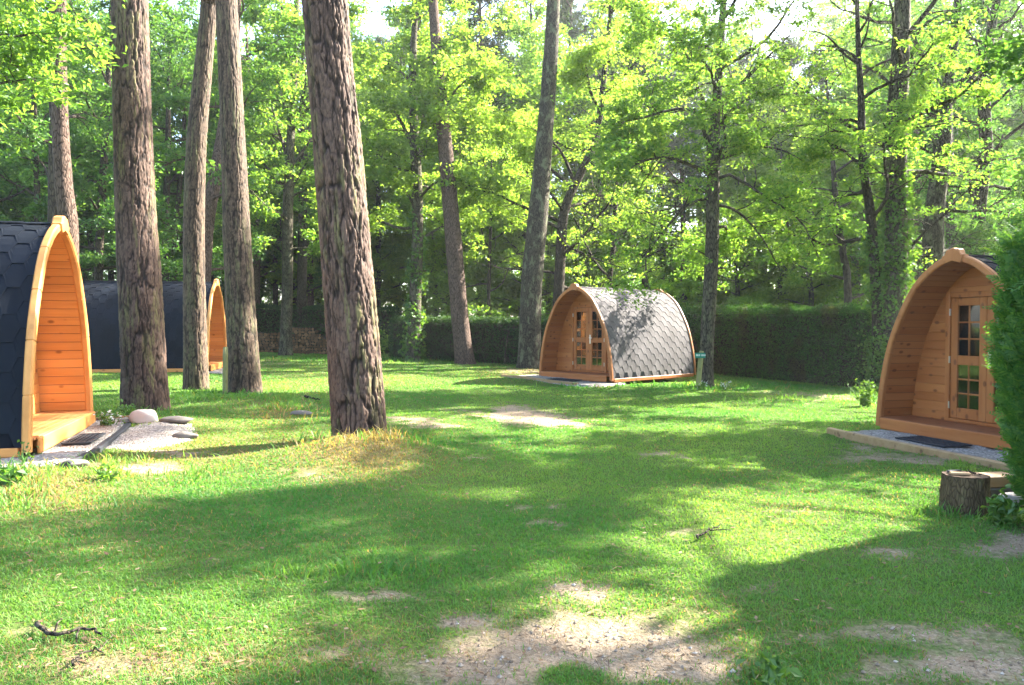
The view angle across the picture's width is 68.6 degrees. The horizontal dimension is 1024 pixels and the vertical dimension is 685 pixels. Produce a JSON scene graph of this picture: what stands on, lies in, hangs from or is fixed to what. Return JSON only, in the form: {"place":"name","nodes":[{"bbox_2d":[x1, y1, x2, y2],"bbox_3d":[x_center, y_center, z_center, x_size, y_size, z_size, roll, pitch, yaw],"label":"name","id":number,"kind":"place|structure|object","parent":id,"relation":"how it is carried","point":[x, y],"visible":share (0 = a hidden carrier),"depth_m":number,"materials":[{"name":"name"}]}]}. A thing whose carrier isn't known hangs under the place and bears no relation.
{"place":"outdoors","nodes":[
{"label":"outdoors","id":0,"kind":"place"},
{"bbox_2d":[0,349,1023,684],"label":"lawn","id":1,"kind":"structure","parent":0,"point":[400,669],"depth_m":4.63,"materials":[{"name":"green plant"}]},
{"bbox_2d":[0,457,33,485],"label":"weed","id":2,"kind":"object","parent":1,"relation":"on","point":[13,473],"visible":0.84,"depth_m":6.25,"materials":[{"name":"green plant"}]},
{"bbox_2d":[0,4,92,218],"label":"woodland oak","id":3,"kind":"object","parent":1,"relation":"on","point":[9,196],"visible":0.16,"depth_m":30.51,"materials":[{"name":"green plant"}]},
{"bbox_2d":[0,216,95,457],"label":"camping pod","id":4,"kind":"object","parent":1,"relation":"on","point":[46,395],"visible":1,"depth_m":8.51,"materials":[{"name":"brown wood"}]},
{"bbox_2d":[0,0,113,266],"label":"woodland oak","id":5,"kind":"object","parent":1,"relation":"on","point":[13,210],"visible":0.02,"depth_m":33.82,"materials":[{"name":"green plant"}]},
{"bbox_2d":[0,0,115,276],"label":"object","id":6,"kind":"object","parent":1,"relation":"on","point":[38,209],"visible":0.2,"depth_m":25.81,"materials":[{"name":"green plant"}]},
{"bbox_2d":[0,0,127,191],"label":"oak tree","id":7,"kind":"object","parent":1,"relation":"on","point":[10,56],"visible":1,"depth_m":10.05,"materials":[{"name":"green plant"}]},
{"bbox_2d":[0,417,127,466],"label":"gravel path","id":8,"kind":"structure","parent":1,"relation":"on","point":[59,450],"depth_m":8.06,"materials":[{"name":"gravel"}]},
{"bbox_2d":[0,34,161,280],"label":"woodland oak","id":9,"kind":"object","parent":1,"relation":"on","point":[18,216],"visible":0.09,"depth_m":33.56,"materials":[{"name":"green plant"}]},
{"bbox_2d":[19,0,156,280],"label":"woodland oak","id":10,"kind":"object","parent":1,"relation":"on","point":[87,213],"visible":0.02,"depth_m":39.00,"materials":[{"name":"green plant"}]},
{"bbox_2d":[0,0,184,281],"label":"slim tree","id":11,"kind":"object","parent":1,"relation":"on","point":[106,104],"visible":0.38,"depth_m":26.18,"materials":[{"name":"green plant"}]},
{"bbox_2d":[0,0,192,231],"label":"oak tree","id":12,"kind":"object","parent":1,"relation":"on","point":[52,204],"visible":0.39,"depth_m":21.98,"materials":[{"name":"green plant"}]},
{"bbox_2d":[51,0,187,259],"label":"oak tree","id":13,"kind":"object","parent":1,"relation":"on","point":[63,184],"visible":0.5,"depth_m":14.81,"materials":[{"name":"brown plant"}]},
{"bbox_2d":[110,0,170,410],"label":"pine tree","id":14,"kind":"object","parent":1,"relation":"on","point":[143,367],"visible":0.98,"depth_m":11.62,"materials":[{"name":"brown plant"}]},
{"bbox_2d":[107,421,197,449],"bbox_3d":[-4.158,1.137,9.146,1.170,0.165,2.400,0,1,-17],"label":"gravel patch","id":15,"kind":"object","parent":1,"relation":"on","point":[147,435],"visible":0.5,"depth_m":8.98,"materials":[{"name":"gravel"}]},
{"bbox_2d":[62,423,130,467],"bbox_3d":[-4.565,1.140,8.390,0.113,0.140,2.705,0,1,-16],"label":"ground fabric strip","id":16,"kind":"object","parent":15,"relation":"on","point":[105,443],"visible":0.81,"depth_m":8.32,"materials":[{"name":"grey fabric"}]},
{"bbox_2d":[129,409,157,423],"bbox_3d":[-4.884,0.997,9.965,0.388,0.222,0.251,0,1,6],"label":"rock","id":17,"kind":"object","parent":15,"relation":"on","point":[140,416],"visible":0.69,"depth_m":9.88,"materials":[{"name":"stone"}]},
{"bbox_2d":[82,279,226,372],"bbox_3d":[-10.875,-0.447,21.229,4.957,2.750,2.720,0,1,-10],"label":"camping pod","id":18,"kind":"object","parent":1,"relation":"on","point":[101,299],"visible":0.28,"depth_m":20.39,"materials":[{"name":"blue wood"}]},
{"bbox_2d":[106,12,221,280],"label":"slim tree","id":19,"kind":"object","parent":1,"relation":"on","point":[176,68],"visible":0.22,"depth_m":32.64,"materials":[{"name":"green plant"}]},
{"bbox_2d":[86,54,266,281],"bbox_3d":[-15.432,-6.383,35.465,7.536,14.107,5.927,0,1,0],"label":"slim tree","id":20,"kind":"object","parent":1,"relation":"on","point":[177,192],"visible":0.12,"depth_m":34.63,"materials":[{"name":"green plant"}]},
{"bbox_2d":[95,0,264,280],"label":"woodland oak","id":21,"kind":"object","parent":1,"relation":"on","point":[185,7],"visible":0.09,"depth_m":37.28,"materials":[{"name":"green plant"}]},
{"bbox_2d":[88,0,304,281],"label":"slim tree","id":22,"kind":"object","parent":1,"relation":"on","point":[213,181],"visible":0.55,"depth_m":24.73,"materials":[{"name":"green plant"}]},
{"bbox_2d":[182,0,215,389],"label":"pine tree","id":23,"kind":"object","parent":1,"relation":"on","point":[195,363],"visible":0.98,"depth_m":15.38,"materials":[{"name":"brown plant"}]},
{"bbox_2d":[154,26,269,311],"bbox_3d":[-16.580,-8.591,39.749,7.543,18.001,8.034,0,1,-12],"label":"woodland oak","id":24,"kind":"object","parent":1,"relation":"on","point":[213,114],"visible":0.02,"depth_m":38.95,"materials":[{"name":"green plant"}]},
{"bbox_2d":[151,3,281,280],"bbox_3d":[-17.431,-8.824,40.310,8.034,18.347,7.543,1,2,40],"label":"woodland oak","id":25,"kind":"object","parent":1,"relation":"on","point":[188,30],"visible":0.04,"depth_m":38.68,"materials":[{"name":"green plant"}]},
{"bbox_2d":[215,0,262,392],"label":"pine tree","id":26,"kind":"object","parent":1,"relation":"on","point":[244,369],"visible":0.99,"depth_m":14.73,"materials":[{"name":"brown plant"}]},
{"bbox_2d":[192,0,311,305],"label":"slim tree","id":27,"kind":"object","parent":1,"relation":"on","point":[256,269],"visible":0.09,"depth_m":37.73,"materials":[{"name":"plant"}]},
{"bbox_2d":[220,63,320,309],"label":"slim tree","id":28,"kind":"object","parent":1,"relation":"on","point":[275,292],"visible":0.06,"depth_m":39.77,"materials":[{"name":"green plant"}]},
{"bbox_2d":[174,0,378,355],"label":"oak tree","id":29,"kind":"object","parent":1,"relation":"on","point":[285,14],"visible":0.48,"depth_m":30.80,"materials":[{"name":"green plant"}]},
{"bbox_2d":[250,4,321,327],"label":"slim tree","id":30,"kind":"object","parent":1,"relation":"on","point":[300,208],"visible":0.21,"depth_m":36.72,"materials":[{"name":"green plant"}]},
{"bbox_2d":[219,36,367,304],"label":"woodland oak","id":31,"kind":"object","parent":1,"relation":"on","point":[264,261],"visible":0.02,"depth_m":40.60,"materials":[{"name":"green plant"}]},
{"bbox_2d":[224,302,401,352],"bbox_3d":[-10.412,-0.709,37.207,10.888,2.691,1.277,0,1,18],"label":"hedge","id":32,"kind":"object","parent":1,"relation":"on","point":[268,317],"visible":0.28,"depth_m":36.73,"materials":[{"name":"green plant"}]},
{"bbox_2d":[257,51,383,305],"bbox_3d":[-10.580,-8.273,40.434,6.445,17.295,7.143,-1,2,-45],"label":"slim tree","id":33,"kind":"object","parent":1,"relation":"on","point":[310,300],"visible":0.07,"depth_m":39.79,"materials":[{"name":"plant"}]},
{"bbox_2d":[301,0,386,436],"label":"pine tree","id":34,"kind":"object","parent":1,"relation":"on","point":[356,386],"visible":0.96,"depth_m":8.77,"materials":[{"name":"brown plant"}]},
{"bbox_2d":[260,46,427,304],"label":"woodland oak","id":35,"kind":"object","parent":1,"relation":"on","point":[313,268],"visible":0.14,"depth_m":41.74,"materials":[{"name":"green plant"}]},
{"bbox_2d":[310,22,442,311],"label":"woodland oak","id":36,"kind":"object","parent":1,"relation":"on","point":[356,38],"visible":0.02,"depth_m":48.16,"materials":[{"name":"green plant"}]},
{"bbox_2d":[316,75,438,310],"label":"slim tree","id":37,"kind":"object","parent":1,"relation":"on","point":[377,187],"visible":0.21,"depth_m":41.36,"materials":[{"name":"green plant"}]},
{"bbox_2d":[302,0,536,360],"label":"oak tree","id":38,"kind":"object","parent":1,"relation":"on","point":[483,78],"visible":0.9,"depth_m":27.91,"materials":[{"name":"green plant"}]},
{"bbox_2d":[397,207,431,360],"bbox_3d":[-3.810,-2.139,28.963,1.287,6.206,1.296,0,1,-18],"label":"ivy","id":39,"kind":"object","parent":38,"relation":"attached to","point":[404,348],"visible":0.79,"depth_m":28.74,"materials":[{"name":"green plant"}]},
{"bbox_2d":[371,73,493,316],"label":"slim tree","id":40,"kind":"object","parent":1,"relation":"on","point":[432,247],"visible":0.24,"depth_m":38.73,"materials":[{"name":"green plant"}]},
{"bbox_2d":[367,73,497,314],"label":"woodland oak","id":41,"kind":"object","parent":1,"relation":"on","point":[399,238],"visible":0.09,"depth_m":44.14,"materials":[{"name":"green plant"}]},
{"bbox_2d":[428,0,476,363],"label":"pine tree","id":42,"kind":"object","parent":1,"relation":"on","point":[463,351],"visible":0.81,"depth_m":27.17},
{"bbox_2d":[376,0,537,274],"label":"woodland oak","id":43,"kind":"object","parent":1,"relation":"on","point":[394,22],"visible":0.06,"depth_m":49.59,"materials":[{"name":"green plant"}]},
{"bbox_2d":[377,77,544,321],"bbox_3d":[-2.982,-6.824,39.337,8.185,15.069,7.977,1,2,40],"label":"woodland oak","id":44,"kind":"object","parent":1,"relation":"on","point":[471,268],"visible":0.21,"depth_m":38.39,"materials":[{"name":"green plant"}]},
{"bbox_2d":[386,313,547,364],"bbox_3d":[-0.151,-0.074,28.264,11.108,2.125,1.294,1,2,30],"label":"hedge","id":45,"kind":"object","parent":1,"relation":"on","point":[494,339],"visible":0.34,"depth_m":28.57,"materials":[{"name":"green plant"}]},
{"bbox_2d":[441,0,525,316],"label":"woodland pine","id":46,"kind":"object","parent":1,"relation":"on","point":[485,44],"visible":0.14,"depth_m":42.84,"materials":[{"name":"green plant"}]},
{"bbox_2d":[425,129,560,318],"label":"slim tree","id":47,"kind":"object","parent":1,"relation":"on","point":[491,238],"visible":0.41,"depth_m":33.91,"materials":[{"name":"green plant"}]},
{"bbox_2d":[0,375,1023,684],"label":"fallen needles","id":48,"kind":"object","parent":1,"relation":"on","point":[142,655],"visible":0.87,"depth_m":3.59,"materials":[{"name":"plant"}]},
{"bbox_2d":[467,102,595,323],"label":"woodland oak","id":49,"kind":"object","parent":1,"relation":"on","point":[499,296],"visible":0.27,"depth_m":36.73,"materials":[{"name":"green plant"}]},
{"bbox_2d":[516,0,559,368],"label":"pine tree","id":50,"kind":"object","parent":1,"relation":"on","point":[529,349],"visible":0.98,"depth_m":25.13,"materials":[{"name":"brown plant"}]},
{"bbox_2d":[463,0,626,313],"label":"woodland oak","id":51,"kind":"object","parent":1,"relation":"on","point":[519,30],"visible":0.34,"depth_m":40.83,"materials":[{"name":"green plant"}]},
{"bbox_2d":[69,410,1023,683],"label":"pebbles","id":52,"kind":"object","parent":1,"relation":"on","point":[645,642],"visible":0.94,"depth_m":3.38,"materials":[{"name":"stone"}]},
{"bbox_2d":[85,187,1017,321],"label":"woods","id":53,"kind":"object","parent":1,"relation":"on","point":[639,281],"depth_m":68.03,"materials":[{"name":"plant"}]},
{"bbox_2d":[430,0,695,307],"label":"oak tree","id":54,"kind":"object","parent":1,"relation":"on","point":[499,125],"visible":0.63,"depth_m":27.59,"materials":[{"name":"green plant"}]},
{"bbox_2d":[529,0,610,193],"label":"woodland pine","id":55,"kind":"object","parent":1,"relation":"on","point":[573,19],"visible":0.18,"depth_m":49.45,"materials":[{"name":"plant"}]},
{"bbox_2d":[494,78,650,311],"bbox_3d":[3.715,-6.642,40.505,8.676,14.827,8.456,1,2,26],"label":"woodland oak","id":56,"kind":"object","parent":1,"relation":"on","point":[560,130],"visible":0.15,"depth_m":39.37,"materials":[{"name":"green plant"}]},
{"bbox_2d":[315,291,862,353],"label":"undergrowth","id":57,"kind":"object","parent":1,"relation":"on","point":[383,341],"depth_m":34.10,"materials":[{"name":"green plant"}]},
{"bbox_2d":[541,0,675,283],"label":"woodland oak","id":58,"kind":"object","parent":1,"relation":"on","point":[590,34],"visible":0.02,"depth_m":59.06,"materials":[{"name":"green plant"}]},
{"bbox_2d":[539,283,695,382],"bbox_3d":[3.016,-0.244,21.322,3.757,2.750,2.720,-1,2,-41],"label":"camping pod","id":59,"kind":"object","parent":1,"relation":"on","point":[587,336],"visible":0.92,"depth_m":20.62,"materials":[{"name":"grey"}]},
{"bbox_2d":[574,308,588,369],"bbox_3d":[1.922,-0.099,20.744,0.042,1.713,0.573,-1,2,-41],"label":"door","id":60,"kind":"structure","parent":59,"relation":"in","point":[581,315],"depth_m":20.73,"materials":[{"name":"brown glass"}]},
{"bbox_2d":[589,308,603,370],"bbox_3d":[2.282,-0.089,20.290,0.105,1.713,0.573,-1,2,-42],"label":"door","id":61,"kind":"structure","parent":59,"relation":"in","point":[596,336],"depth_m":20.35,"materials":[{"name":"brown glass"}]},
{"bbox_2d":[547,80,702,305],"bbox_3d":[5.356,-6.289,37.651,7.498,14.439,7.694,-1,1,-21],"label":"woodland oak","id":62,"kind":"object","parent":1,"relation":"on","point":[685,286],"visible":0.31,"depth_m":36.97,"materials":[{"name":"green plant"}]},
{"bbox_2d":[549,81,704,287],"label":"slim tree","id":63,"kind":"object","parent":1,"relation":"on","point":[615,207],"visible":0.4,"depth_m":29.65,"materials":[{"name":"green plant"}]},
{"bbox_2d":[608,11,701,288],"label":"woodland pine","id":64,"kind":"object","parent":1,"relation":"on","point":[673,143],"visible":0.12,"depth_m":42.12,"materials":[{"name":"plant"}]},
{"bbox_2d":[601,113,731,305],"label":"woodland oak","id":65,"kind":"object","parent":1,"relation":"on","point":[669,268],"visible":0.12,"depth_m":47.29,"materials":[{"name":"green plant"}]},
{"bbox_2d":[583,2,756,284],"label":"woodland oak","id":66,"kind":"object","parent":1,"relation":"on","point":[689,216],"visible":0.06,"depth_m":50.57,"materials":[{"name":"green plant"}]},
{"bbox_2d":[636,41,737,301],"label":"woodland pine","id":67,"kind":"object","parent":1,"relation":"on","point":[680,167],"visible":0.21,"depth_m":43.89,"materials":[{"name":"plant"}]},
{"bbox_2d":[551,0,868,387],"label":"oak tree","id":68,"kind":"object","parent":1,"relation":"on","point":[715,107],"visible":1,"depth_m":18.14,"materials":[{"name":"green plant"}]},
{"bbox_2d":[674,141,791,313],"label":"woodland oak","id":69,"kind":"object","parent":1,"relation":"on","point":[751,241],"visible":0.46,"depth_m":39.30,"materials":[{"name":"green plant"}]},
{"bbox_2d":[674,0,796,296],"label":"woodland oak","id":70,"kind":"object","parent":1,"relation":"on","point":[755,23],"visible":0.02,"depth_m":55.25,"materials":[{"name":"green plant"}]},
{"bbox_2d":[704,36,780,287],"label":"woodland pine","id":71,"kind":"object","parent":1,"relation":"on","point":[744,61],"visible":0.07,"depth_m":48.58,"materials":[{"name":"plant"}]},
{"bbox_2d":[734,646,803,684],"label":"weed","id":72,"kind":"object","parent":1,"relation":"on","point":[774,673],"visible":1,"depth_m":3.11,"materials":[{"name":"green plant"}]},
{"bbox_2d":[680,301,871,387],"bbox_3d":[7.713,-0.054,22.746,1.272,2.567,8.082,-1,2,-26],"label":"hedge","id":73,"kind":"object","parent":1,"relation":"on","point":[815,344],"visible":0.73,"depth_m":21.48,"materials":[{"name":"green plant"}]},
{"bbox_2d":[703,90,861,313],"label":"woodland oak","id":74,"kind":"object","parent":1,"relation":"on","point":[784,144],"visible":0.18,"depth_m":40.66,"materials":[{"name":"green plant"}]},
{"bbox_2d":[744,27,823,304],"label":"woodland pine","id":75,"kind":"object","parent":1,"relation":"on","point":[791,41],"visible":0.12,"depth_m":44.82,"materials":[{"name":"plant"}]},
{"bbox_2d":[720,126,883,313],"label":"woodland oak","id":76,"kind":"object","parent":1,"relation":"on","point":[765,294],"visible":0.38,"depth_m":35.80,"materials":[{"name":"green plant"}]},
{"bbox_2d":[798,33,843,272],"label":"woodland pine","id":77,"kind":"object","parent":1,"relation":"on","point":[820,82],"visible":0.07,"depth_m":53.25,"materials":[{"name":"plant"}]},
{"bbox_2d":[771,0,889,266],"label":"woodland oak","id":78,"kind":"object","parent":1,"relation":"on","point":[831,20],"visible":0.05,"depth_m":59.18,"materials":[{"name":"green plant"}]},
{"bbox_2d":[746,17,924,304],"bbox_3d":[13.463,-5.853,29.829,6.556,14.032,7.146,0,1,0],"label":"slim tree","id":79,"kind":"object","parent":1,"relation":"on","point":[847,293],"visible":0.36,"depth_m":29.84,"materials":[{"name":"green plant"}]},
{"bbox_2d":[775,109,906,313],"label":"woodland oak","id":80,"kind":"object","parent":1,"relation":"on","point":[830,286],"visible":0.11,"depth_m":37.58,"materials":[{"name":"green plant"}]},
{"bbox_2d":[769,37,926,304],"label":"woodland oak","id":81,"kind":"object","parent":1,"relation":"on","point":[842,94],"visible":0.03,"depth_m":44.74,"materials":[{"name":"green plant"}]},
{"bbox_2d":[791,17,919,288],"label":"woodland oak","id":82,"kind":"object","parent":1,"relation":"on","point":[851,47],"visible":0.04,"depth_m":48.20,"materials":[{"name":"green plant"}]},
{"bbox_2d":[844,378,877,406],"bbox_3d":[6.941,0.988,14.824,0.658,0.563,0.922,0,1,0],"label":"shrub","id":83,"kind":"object","parent":1,"relation":"on","point":[863,401],"visible":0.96,"depth_m":14.61,"materials":[{"name":"green plant"}]},
{"bbox_2d":[792,0,957,295],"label":"woodland oak","id":84,"kind":"object","parent":1,"relation":"on","point":[841,3],"visible":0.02,"depth_m":50.16,"materials":[{"name":"green plant"}]},
{"bbox_2d":[737,0,1020,363],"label":"oak tree","id":85,"kind":"object","parent":1,"relation":"on","point":[901,13],"visible":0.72,"depth_m":18.60,"materials":[{"name":"green plant"}]},
{"bbox_2d":[864,161,922,389],"bbox_3d":[9.499,-1.373,18.841,1.476,6.264,1.401,0,1,0],"label":"ivy","id":86,"kind":"object","parent":85,"relation":"attached to","point":[909,266],"visible":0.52,"depth_m":18.57,"materials":[{"name":"green plant"}]},
{"bbox_2d":[763,0,995,390],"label":"oak tree","id":87,"kind":"object","parent":1,"relation":"on","point":[865,193],"visible":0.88,"depth_m":18.55,"materials":[{"name":"green plant"}]},
{"bbox_2d":[852,159,893,390],"bbox_3d":[9.143,-1.450,18.868,1.183,6.463,0.990,0,1,0],"label":"ivy","id":88,"kind":"object","parent":87,"relation":"attached to","point":[869,351],"visible":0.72,"depth_m":18.74,"materials":[{"name":"green plant"}]},
{"bbox_2d":[829,0,1004,281],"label":"woodland oak","id":89,"kind":"object","parent":1,"relation":"on","point":[886,67],"visible":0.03,"depth_m":43.88,"materials":[{"name":"green plant"}]},
{"bbox_2d":[826,427,1012,470],"bbox_3d":[5.016,1.333,9.439,0.121,0.125,3.054,0,1,-16],"label":"timber edging","id":90,"kind":"object","parent":1,"relation":"on","point":[887,443],"visible":0.84,"depth_m":9.38,"materials":[{"name":"wood"}]},
{"bbox_2d":[819,0,1023,273],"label":"oak tree","id":91,"kind":"object","parent":1,"relation":"on","point":[935,197],"visible":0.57,"depth_m":21.75,"materials":[{"name":"green plant"}]},
{"bbox_2d":[850,429,1007,461],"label":"gravel path","id":92,"kind":"structure","parent":1,"relation":"on","point":[984,452],"depth_m":9.49,"materials":[{"name":"gravel"}]},
{"bbox_2d":[895,436,971,447],"bbox_3d":[5.504,1.296,9.817,0.450,0.022,0.800,0,1,-17],"label":"doormat","id":93,"kind":"object","parent":92,"relation":"on","point":[937,442],"visible":1,"depth_m":9.77,"materials":[{"name":"black rubber"}]},
{"bbox_2d":[847,1,1015,289],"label":"slim tree","id":94,"kind":"object","parent":1,"relation":"on","point":[917,184],"visible":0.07,"depth_m":32.71,"materials":[{"name":"plant"}]},
{"bbox_2d":[850,0,1023,273],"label":"oak tree","id":95,"kind":"object","parent":1,"relation":"on","point":[984,132],"visible":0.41,"depth_m":24.16,"materials":[{"name":"green plant"}]},
{"bbox_2d":[865,0,1022,284],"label":"woodland oak","id":96,"kind":"object","parent":1,"relation":"on","point":[977,19],"visible":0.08,"depth_m":35.79,"materials":[{"name":"green plant"}]},
{"bbox_2d":[876,248,1022,449],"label":"camping pod","id":97,"kind":"object","parent":1,"relation":"on","point":[937,380],"visible":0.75,"depth_m":10.72,"materials":[{"name":"brown wood"}]},
{"bbox_2d":[948,297,987,421],"bbox_3d":[6.410,0.228,10.527,0.070,1.713,0.585,0,1,-19],"label":"door","id":98,"kind":"structure","parent":97,"relation":"in","point":[967,401],"depth_m":10.52,"materials":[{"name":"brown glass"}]},
{"bbox_2d":[986,296,1022,423],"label":"door","id":99,"kind":"structure","parent":97,"relation":"in","point":[990,404],"depth_m":10.17,"materials":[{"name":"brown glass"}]},
{"bbox_2d":[876,0,1023,254],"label":"woodland oak","id":100,"kind":"object","parent":1,"relation":"on","point":[1018,113],"visible":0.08,"depth_m":35.52,"materials":[{"name":"green plant"}]},
{"bbox_2d":[879,0,1023,273],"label":"slim tree","id":101,"kind":"object","parent":1,"relation":"on","point":[947,206],"visible":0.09,"depth_m":29.80,"materials":[{"name":"green plant"}]},
{"bbox_2d":[938,471,990,516],"bbox_3d":[3.746,1.271,6.205,0.399,0.364,0.409,0,1,0],"label":"tree stump","id":102,"kind":"object","parent":1,"relation":"on","point":[972,492],"visible":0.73,"depth_m":6.07,"materials":[{"name":"brown wood"}]},
{"bbox_2d":[947,0,1023,254],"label":"oak tree","id":103,"kind":"object","parent":1,"relation":"on","point":[1014,56],"visible":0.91,"depth_m":14.65,"materials":[{"name":"green plant"}]},
{"bbox_2d":[980,483,1023,526],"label":"weed","id":104,"kind":"object","parent":1,"relation":"on","point":[1001,506],"visible":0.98,"depth_m":5.75,"materials":[{"name":"green plant"}]},
{"bbox_2d":[981,215,1023,499],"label":"cypress bush","id":105,"kind":"object","parent":1,"relation":"on","point":[1006,335],"visible":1,"depth_m":5.68,"materials":[{"name":"green plant"}]},
{"bbox_2d":[19,0,1023,316],"label":"sky","id":106,"kind":"structure","parent":0,"point":[372,21],"materials":[{"name":"white"}]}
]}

